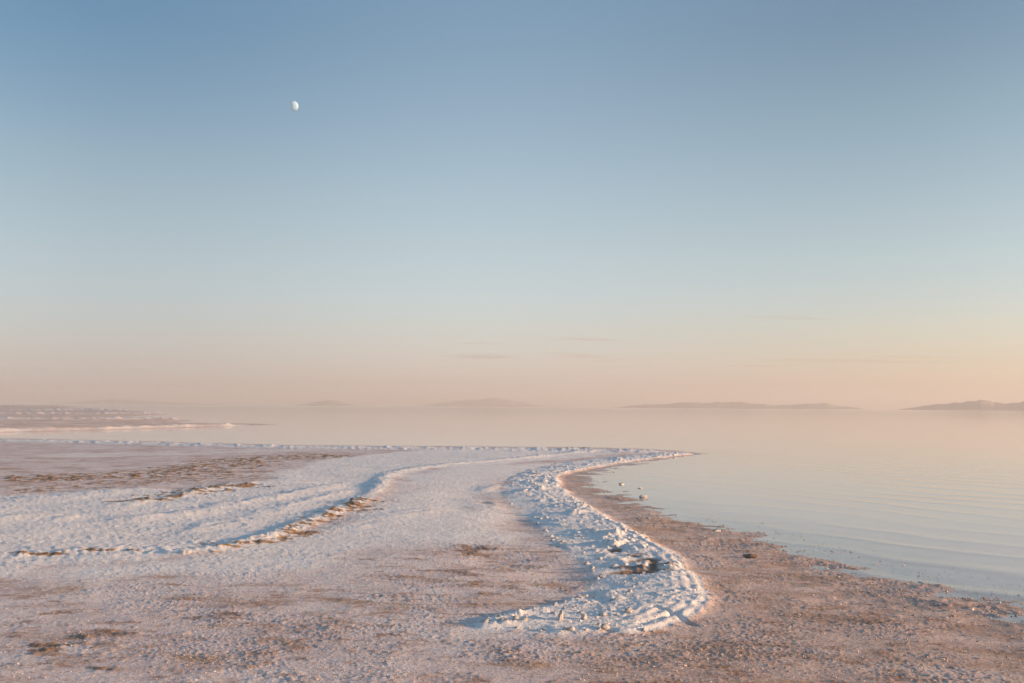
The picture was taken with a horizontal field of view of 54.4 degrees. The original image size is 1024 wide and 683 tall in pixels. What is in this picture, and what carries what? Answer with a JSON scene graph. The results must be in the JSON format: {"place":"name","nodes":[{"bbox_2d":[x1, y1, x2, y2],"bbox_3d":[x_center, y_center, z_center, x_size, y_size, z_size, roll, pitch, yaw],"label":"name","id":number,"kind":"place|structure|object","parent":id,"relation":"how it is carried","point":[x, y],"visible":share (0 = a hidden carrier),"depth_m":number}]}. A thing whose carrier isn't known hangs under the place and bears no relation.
{"place":"outdoors","nodes":[
{"label":"outdoors","id":0,"kind":"place"},
{"bbox_2d":[46,399,219,404],"bbox_3d":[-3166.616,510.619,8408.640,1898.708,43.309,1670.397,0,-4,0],"label":"hills","id":1,"kind":"structure","parent":0,"point":[117,401],"depth_m":8071.59},
{"bbox_2d":[0,405,276,431],"bbox_3d":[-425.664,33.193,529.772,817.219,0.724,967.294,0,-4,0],"label":"sandbar","id":2,"kind":"structure","parent":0,"point":[29,418],"depth_m":91.19},
{"bbox_2d":[291,101,297,110],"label":"moon","id":3,"kind":"object","parent":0,"point":[294,104],"visible":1,"depth_m":24725.67},
{"bbox_2d":[298,400,357,405],"bbox_3d":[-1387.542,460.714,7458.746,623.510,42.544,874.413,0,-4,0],"label":"hills","id":4,"kind":"structure","parent":0,"point":[328,403],"depth_m":7227.19},
{"bbox_2d":[423,398,561,406],"bbox_3d":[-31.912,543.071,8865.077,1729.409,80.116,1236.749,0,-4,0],"label":"hills","id":5,"kind":"structure","parent":0,"point":[494,402],"depth_m":8546.87},
{"bbox_2d":[0,438,1023,682],"bbox_3d":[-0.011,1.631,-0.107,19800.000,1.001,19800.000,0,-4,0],"label":"ground","id":6,"kind":"structure","parent":0,"point":[266,504],"depth_m":9.02},
{"bbox_2d":[474,452,709,632],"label":"salt bank","id":7,"kind":"structure","parent":6,"relation":"on","point":[541,499],"depth_m":9.99},
{"bbox_2d":[557,610,563,619],"bbox_3d":[0.361,2.039,7.352,0.055,0.113,0.034,3,-5,-39],"label":"salt lump","id":8,"kind":"object","parent":7,"relation":"on","point":[560,615],"visible":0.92,"depth_m":7.34},
{"bbox_2d":[567,626,574,630],"bbox_3d":[0.420,2.041,7.045,0.059,0.051,0.046,-4,-33,-14],"label":"salt chunk","id":9,"kind":"object","parent":7,"relation":"on","point":[571,628],"visible":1,"depth_m":7.03},
{"bbox_2d":[580,613,587,619],"bbox_3d":[0.538,2.052,7.398,0.056,0.071,0.046,3,-4,-31],"label":"salt lump","id":10,"kind":"object","parent":7,"relation":"on","point":[584,616],"visible":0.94,"depth_m":7.38},
{"bbox_2d":[601,623,609,629],"bbox_3d":[0.664,2.046,7.105,0.063,0.064,0.072,20,13,21],"label":"salt chunk","id":11,"kind":"object","parent":7,"relation":"on","point":[605,626],"visible":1,"depth_m":7.08},
{"bbox_2d":[624,608,632,612],"bbox_3d":[0.889,2.063,7.605,0.066,0.059,0.056,-1,-4,15],"label":"salt chunk","id":12,"kind":"object","parent":7,"relation":"on","point":[628,610],"visible":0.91,"depth_m":7.59},
{"bbox_2d":[743,554,758,557],"bbox_3d":[2.604,2.344,10.865,0.177,0.059,0.084,-1,-4,14],"label":"rock","id":13,"kind":"object","parent":6,"relation":"on","point":[750,555],"visible":1,"depth_m":10.84},
{"bbox_2d":[564,468,1023,682],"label":"shore gravel","id":14,"kind":"structure","parent":6,"relation":"on","point":[965,661],"depth_m":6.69},
{"bbox_2d":[0,403,1023,593],"bbox_3d":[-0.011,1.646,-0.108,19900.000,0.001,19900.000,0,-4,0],"label":"water","id":15,"kind":"structure","parent":0,"point":[949,480],"depth_m":38.10},
{"bbox_2d":[0,0,1023,408],"label":"sky","id":16,"kind":"structure","parent":0,"point":[564,203]},
{"bbox_2d":[615,402,861,408],"bbox_3d":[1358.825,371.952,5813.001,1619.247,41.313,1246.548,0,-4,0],"label":"hills","id":17,"kind":"structure","parent":0,"point":[740,405],"depth_m":5568.41},
{"bbox_2d":[899,400,1023,410],"bbox_3d":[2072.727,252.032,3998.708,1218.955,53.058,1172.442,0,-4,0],"label":"hills","id":18,"kind":"structure","parent":0,"point":[979,405],"depth_m":3871.44}
]}

